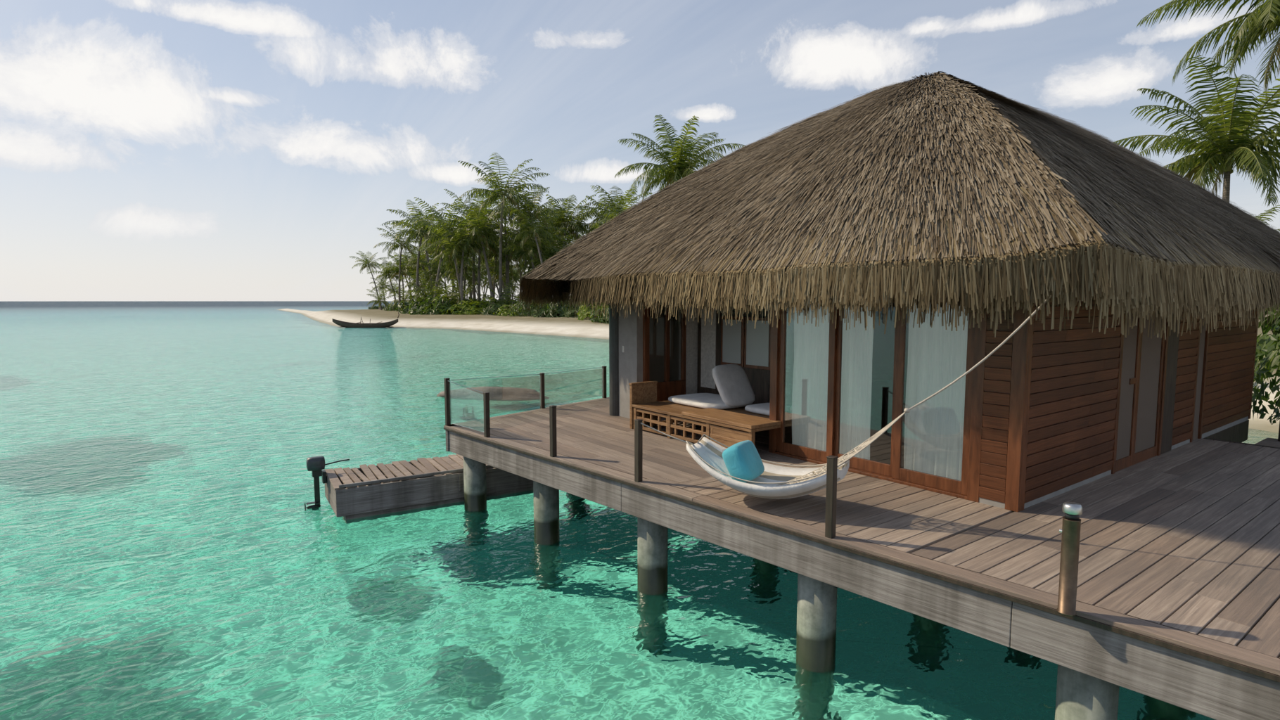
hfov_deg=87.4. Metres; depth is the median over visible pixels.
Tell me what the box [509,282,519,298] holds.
island palm
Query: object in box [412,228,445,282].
island palm
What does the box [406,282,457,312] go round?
island palm
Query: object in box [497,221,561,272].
island palm
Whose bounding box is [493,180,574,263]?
island palm
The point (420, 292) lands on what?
island palm
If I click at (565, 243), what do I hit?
island palm
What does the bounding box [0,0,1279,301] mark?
sky
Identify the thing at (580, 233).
island palm
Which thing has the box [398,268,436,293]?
island palm
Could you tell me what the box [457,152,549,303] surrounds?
island palm
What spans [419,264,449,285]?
island palm
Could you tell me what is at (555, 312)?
island bush
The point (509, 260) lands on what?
island palm
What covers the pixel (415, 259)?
island palm
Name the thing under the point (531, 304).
island palm
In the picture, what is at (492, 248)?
island palm
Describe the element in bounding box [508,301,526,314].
island bush
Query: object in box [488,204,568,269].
island palm
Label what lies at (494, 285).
island palm
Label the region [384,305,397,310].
island bush
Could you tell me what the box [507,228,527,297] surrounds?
island palm
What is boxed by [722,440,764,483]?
hammock cushion
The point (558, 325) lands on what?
island ground
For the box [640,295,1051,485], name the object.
hammock net ropes
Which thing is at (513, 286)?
island palm
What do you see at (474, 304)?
island bush
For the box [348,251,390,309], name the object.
island palm
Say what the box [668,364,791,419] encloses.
daybed cushions
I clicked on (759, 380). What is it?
house
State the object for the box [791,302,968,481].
house curtains
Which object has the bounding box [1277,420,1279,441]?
walkway frame
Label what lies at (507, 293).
island palm
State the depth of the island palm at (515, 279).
172.02 m
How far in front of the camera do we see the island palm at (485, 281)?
169.20 m
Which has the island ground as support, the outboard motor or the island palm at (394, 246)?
the island palm at (394, 246)
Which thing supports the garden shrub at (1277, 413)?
on the island ground
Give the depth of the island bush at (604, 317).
80.08 m
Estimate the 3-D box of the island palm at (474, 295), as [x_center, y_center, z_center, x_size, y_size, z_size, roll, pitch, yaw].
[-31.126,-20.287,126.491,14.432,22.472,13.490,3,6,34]
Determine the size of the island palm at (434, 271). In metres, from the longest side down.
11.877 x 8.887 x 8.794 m
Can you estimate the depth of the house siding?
7.99 m
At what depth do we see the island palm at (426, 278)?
144.41 m
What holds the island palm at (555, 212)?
on the island ground
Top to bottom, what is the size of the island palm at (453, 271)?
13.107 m
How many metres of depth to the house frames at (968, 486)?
8.74 m
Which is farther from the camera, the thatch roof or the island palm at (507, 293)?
the island palm at (507, 293)
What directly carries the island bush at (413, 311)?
on the island ground
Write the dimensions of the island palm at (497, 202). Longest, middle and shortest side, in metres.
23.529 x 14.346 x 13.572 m
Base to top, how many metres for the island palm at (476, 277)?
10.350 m
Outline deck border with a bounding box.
[450,397,609,426]
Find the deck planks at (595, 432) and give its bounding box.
[462,398,794,485]
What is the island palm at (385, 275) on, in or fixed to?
on the island ground
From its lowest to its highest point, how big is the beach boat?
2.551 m
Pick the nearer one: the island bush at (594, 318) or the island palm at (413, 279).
the island bush at (594, 318)
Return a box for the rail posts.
[443,365,838,538]
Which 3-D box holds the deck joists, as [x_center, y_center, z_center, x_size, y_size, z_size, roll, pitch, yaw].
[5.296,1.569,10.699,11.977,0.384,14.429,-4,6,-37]
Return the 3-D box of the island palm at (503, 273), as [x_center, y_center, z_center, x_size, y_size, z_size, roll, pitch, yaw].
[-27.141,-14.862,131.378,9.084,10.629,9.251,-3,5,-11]
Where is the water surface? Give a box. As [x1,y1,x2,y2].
[0,301,1278,719]
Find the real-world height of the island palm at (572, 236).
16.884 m
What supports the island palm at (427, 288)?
on the island ground
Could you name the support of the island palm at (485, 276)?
on the island ground
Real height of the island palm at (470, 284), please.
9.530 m
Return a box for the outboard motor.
[304,456,349,510]
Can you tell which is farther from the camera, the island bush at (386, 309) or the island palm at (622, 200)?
the island bush at (386, 309)
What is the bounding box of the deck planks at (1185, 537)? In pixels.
[670,438,1279,658]
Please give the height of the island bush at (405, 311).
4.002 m
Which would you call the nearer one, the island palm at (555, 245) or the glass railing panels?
the glass railing panels
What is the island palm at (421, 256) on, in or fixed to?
on the island ground
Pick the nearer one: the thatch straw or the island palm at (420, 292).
the thatch straw
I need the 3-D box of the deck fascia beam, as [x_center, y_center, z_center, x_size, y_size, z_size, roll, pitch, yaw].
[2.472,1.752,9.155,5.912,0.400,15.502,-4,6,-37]
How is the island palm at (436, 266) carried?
on the island ground
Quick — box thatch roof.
[527,73,1279,293]
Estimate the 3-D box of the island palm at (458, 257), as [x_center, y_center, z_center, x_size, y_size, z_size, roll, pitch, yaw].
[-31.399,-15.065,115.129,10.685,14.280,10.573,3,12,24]
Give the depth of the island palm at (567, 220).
125.14 m
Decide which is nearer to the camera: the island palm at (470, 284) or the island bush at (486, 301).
the island bush at (486, 301)
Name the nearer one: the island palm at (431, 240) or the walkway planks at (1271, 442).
the walkway planks at (1271, 442)
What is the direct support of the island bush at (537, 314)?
on the island ground
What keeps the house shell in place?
on the deck joists
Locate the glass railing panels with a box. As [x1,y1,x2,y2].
[448,368,602,432]
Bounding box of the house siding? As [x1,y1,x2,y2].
[978,295,1257,503]
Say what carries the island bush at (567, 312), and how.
on the island ground
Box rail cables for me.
[447,367,603,393]
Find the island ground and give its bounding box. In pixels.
[276,308,1279,433]
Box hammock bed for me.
[686,436,849,499]
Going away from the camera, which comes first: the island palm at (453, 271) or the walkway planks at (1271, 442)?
the walkway planks at (1271, 442)
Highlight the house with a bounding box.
[609,299,1249,509]
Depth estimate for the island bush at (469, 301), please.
130.55 m
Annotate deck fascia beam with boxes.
[445,429,1279,719]
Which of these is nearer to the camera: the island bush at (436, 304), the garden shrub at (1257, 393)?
the garden shrub at (1257, 393)
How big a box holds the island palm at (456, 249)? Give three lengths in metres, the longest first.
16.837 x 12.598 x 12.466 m
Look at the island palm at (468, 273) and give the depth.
175.55 m
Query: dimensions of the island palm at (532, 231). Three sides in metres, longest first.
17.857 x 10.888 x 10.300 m
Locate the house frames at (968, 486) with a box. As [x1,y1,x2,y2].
[642,301,1258,511]
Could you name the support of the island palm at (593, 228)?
on the island ground
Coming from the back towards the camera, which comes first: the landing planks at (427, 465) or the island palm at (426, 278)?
the island palm at (426, 278)
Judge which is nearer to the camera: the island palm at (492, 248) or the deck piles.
the deck piles
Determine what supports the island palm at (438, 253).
on the island ground
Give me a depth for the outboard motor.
12.54 m
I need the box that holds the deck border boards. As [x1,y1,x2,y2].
[443,424,1279,682]
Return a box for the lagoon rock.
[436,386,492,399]
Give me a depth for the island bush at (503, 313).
105.70 m
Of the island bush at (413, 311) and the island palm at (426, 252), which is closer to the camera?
the island bush at (413, 311)
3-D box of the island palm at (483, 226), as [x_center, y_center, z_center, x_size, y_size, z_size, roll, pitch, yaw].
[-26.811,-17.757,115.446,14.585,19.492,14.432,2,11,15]
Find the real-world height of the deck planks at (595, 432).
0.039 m
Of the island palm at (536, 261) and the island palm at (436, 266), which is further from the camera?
the island palm at (436, 266)
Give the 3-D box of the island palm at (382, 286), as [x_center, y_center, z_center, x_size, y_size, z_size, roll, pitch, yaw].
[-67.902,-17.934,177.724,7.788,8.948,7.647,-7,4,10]
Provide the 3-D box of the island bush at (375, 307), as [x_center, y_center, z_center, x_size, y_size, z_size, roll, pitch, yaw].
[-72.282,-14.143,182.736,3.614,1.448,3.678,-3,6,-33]
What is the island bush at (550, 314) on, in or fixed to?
on the island ground
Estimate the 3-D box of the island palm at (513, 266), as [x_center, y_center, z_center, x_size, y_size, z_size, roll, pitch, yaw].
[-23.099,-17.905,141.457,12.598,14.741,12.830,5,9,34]
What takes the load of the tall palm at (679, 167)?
on the island ground
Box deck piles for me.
[463,456,1119,719]
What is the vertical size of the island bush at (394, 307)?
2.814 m
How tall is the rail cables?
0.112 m
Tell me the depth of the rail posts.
8.43 m
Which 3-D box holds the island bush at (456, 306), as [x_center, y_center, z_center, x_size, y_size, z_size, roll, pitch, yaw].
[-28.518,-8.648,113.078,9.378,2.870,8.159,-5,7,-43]
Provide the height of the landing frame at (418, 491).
0.865 m
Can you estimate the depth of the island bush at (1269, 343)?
28.69 m
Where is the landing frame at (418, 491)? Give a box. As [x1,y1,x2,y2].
[324,456,533,520]
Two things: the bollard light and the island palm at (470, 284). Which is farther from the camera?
the island palm at (470, 284)
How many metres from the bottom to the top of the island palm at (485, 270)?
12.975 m
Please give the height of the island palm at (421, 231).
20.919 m
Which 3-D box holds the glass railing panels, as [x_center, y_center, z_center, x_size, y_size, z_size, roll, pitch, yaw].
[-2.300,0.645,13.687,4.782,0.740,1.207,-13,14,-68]
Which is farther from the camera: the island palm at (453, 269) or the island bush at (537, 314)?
the island palm at (453, 269)
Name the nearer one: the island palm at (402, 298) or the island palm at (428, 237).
the island palm at (428, 237)
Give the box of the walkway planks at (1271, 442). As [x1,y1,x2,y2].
[1254,437,1279,447]
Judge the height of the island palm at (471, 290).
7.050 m
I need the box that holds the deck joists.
[729,438,1279,657]
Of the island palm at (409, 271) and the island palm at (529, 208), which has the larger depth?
the island palm at (409, 271)
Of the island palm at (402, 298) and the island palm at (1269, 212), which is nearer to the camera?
the island palm at (1269, 212)
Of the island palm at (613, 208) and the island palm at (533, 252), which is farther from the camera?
the island palm at (533, 252)
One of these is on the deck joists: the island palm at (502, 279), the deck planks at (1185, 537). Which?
the deck planks at (1185, 537)
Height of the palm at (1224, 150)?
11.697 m
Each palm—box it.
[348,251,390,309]
[366,286,395,310]
[367,258,409,305]
[369,274,397,308]
[373,225,426,311]
[379,251,421,302]
[381,199,456,298]
[383,255,424,303]
[384,282,404,302]
[386,282,424,308]
[388,252,428,300]
[391,209,442,289]
[393,246,430,294]
[395,196,479,298]
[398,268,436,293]
[401,249,437,293]
[402,275,450,306]
[405,285,455,300]
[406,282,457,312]
[410,267,444,291]
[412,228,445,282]
[415,253,451,288]
[419,231,488,296]
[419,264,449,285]
[420,277,466,308]
[423,189,503,301]
[423,253,453,295]
[424,210,500,304]
[424,220,478,298]
[424,238,454,292]
[427,249,483,284]
[429,274,483,310]
[430,251,471,300]
[436,200,528,304]
[438,215,496,298]
[448,210,511,301]
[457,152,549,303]
[462,265,483,291]
[462,265,488,297]
[462,274,477,296]
[464,253,478,296]
[465,284,481,298]
[470,178,543,301]
[470,253,511,293]
[475,251,493,301]
[475,270,497,301]
[476,225,518,298]
[479,280,521,314]
[480,225,530,302]
[480,257,522,291]
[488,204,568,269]
[490,269,516,295]
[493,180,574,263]
[495,270,519,292]
[496,257,517,298]
[497,206,567,303]
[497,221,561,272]
[497,256,540,278]
[503,265,522,298]
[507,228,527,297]
[509,231,521,300]
[509,265,528,299]
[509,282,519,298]
[512,208,583,264]
[512,250,554,277]
[514,296,548,316]
[523,231,573,270]
[528,222,583,300]
[529,243,572,266]
[531,203,580,245]
[537,194,604,298]
[548,203,602,246]
[560,229,587,248]
[576,191,636,234]
[578,184,653,227]
[590,189,639,228]
[613,114,745,201]
[1112,54,1279,208]
[1136,0,1279,106]
[1251,204,1279,231]
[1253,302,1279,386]
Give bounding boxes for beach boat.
[331,312,399,327]
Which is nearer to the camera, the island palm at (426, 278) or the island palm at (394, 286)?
the island palm at (426, 278)
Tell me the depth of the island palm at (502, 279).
169.06 m
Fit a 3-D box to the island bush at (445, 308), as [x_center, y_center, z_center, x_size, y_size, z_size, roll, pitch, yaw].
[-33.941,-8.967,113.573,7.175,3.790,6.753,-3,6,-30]
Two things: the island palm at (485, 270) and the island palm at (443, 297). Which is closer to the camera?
the island palm at (443, 297)
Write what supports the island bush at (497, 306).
on the island ground
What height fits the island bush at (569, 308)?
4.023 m
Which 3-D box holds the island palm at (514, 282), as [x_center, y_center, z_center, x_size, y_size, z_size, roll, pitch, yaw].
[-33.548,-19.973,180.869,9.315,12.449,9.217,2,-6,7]
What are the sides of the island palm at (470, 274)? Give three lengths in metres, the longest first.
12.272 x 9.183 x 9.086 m
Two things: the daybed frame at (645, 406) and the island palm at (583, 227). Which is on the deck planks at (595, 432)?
the daybed frame at (645, 406)
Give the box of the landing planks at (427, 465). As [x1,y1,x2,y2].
[324,454,486,490]
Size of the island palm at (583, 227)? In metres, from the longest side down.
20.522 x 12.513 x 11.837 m
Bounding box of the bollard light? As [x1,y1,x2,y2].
[1056,502,1082,616]
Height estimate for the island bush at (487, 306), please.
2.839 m
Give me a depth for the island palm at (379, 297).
170.55 m
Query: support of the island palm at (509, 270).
on the island ground
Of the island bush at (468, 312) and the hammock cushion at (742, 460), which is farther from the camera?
the island bush at (468, 312)
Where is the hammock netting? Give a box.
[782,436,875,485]
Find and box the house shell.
[649,302,1254,511]
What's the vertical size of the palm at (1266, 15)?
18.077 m
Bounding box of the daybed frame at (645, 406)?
[628,381,791,448]
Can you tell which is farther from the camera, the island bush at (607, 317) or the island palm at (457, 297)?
the island palm at (457, 297)
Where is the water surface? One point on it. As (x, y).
(171, 548)
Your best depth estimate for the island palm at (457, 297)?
116.44 m
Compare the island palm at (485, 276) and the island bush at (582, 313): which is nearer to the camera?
the island bush at (582, 313)
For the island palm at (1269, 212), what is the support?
on the island ground
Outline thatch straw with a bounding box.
[516,71,1279,339]
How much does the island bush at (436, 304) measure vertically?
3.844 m
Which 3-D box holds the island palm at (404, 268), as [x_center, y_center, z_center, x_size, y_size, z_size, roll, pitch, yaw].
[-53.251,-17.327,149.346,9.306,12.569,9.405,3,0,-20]
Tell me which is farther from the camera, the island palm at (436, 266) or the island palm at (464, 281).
the island palm at (436, 266)
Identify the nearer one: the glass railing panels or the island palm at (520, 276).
the glass railing panels
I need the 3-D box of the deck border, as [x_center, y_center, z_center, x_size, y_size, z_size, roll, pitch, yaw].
[-1.641,1.009,14.638,0.192,0.035,6.114,4,6,38]
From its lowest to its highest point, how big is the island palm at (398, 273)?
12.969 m
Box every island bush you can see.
[367,305,379,309]
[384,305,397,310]
[387,303,398,310]
[397,296,424,314]
[408,295,437,315]
[416,296,455,315]
[424,295,452,314]
[440,300,490,315]
[457,301,490,315]
[466,296,477,303]
[470,302,493,314]
[476,295,490,304]
[477,301,496,314]
[481,299,519,315]
[493,303,521,316]
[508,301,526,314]
[509,298,540,316]
[531,303,558,317]
[538,304,579,317]
[545,297,576,317]
[556,297,583,316]
[561,307,594,317]
[576,301,603,320]
[589,305,609,322]
[591,305,609,324]
[597,309,609,323]
[1255,304,1279,361]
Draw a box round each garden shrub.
[1251,305,1279,419]
[1266,408,1279,424]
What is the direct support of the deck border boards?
on the deck joists

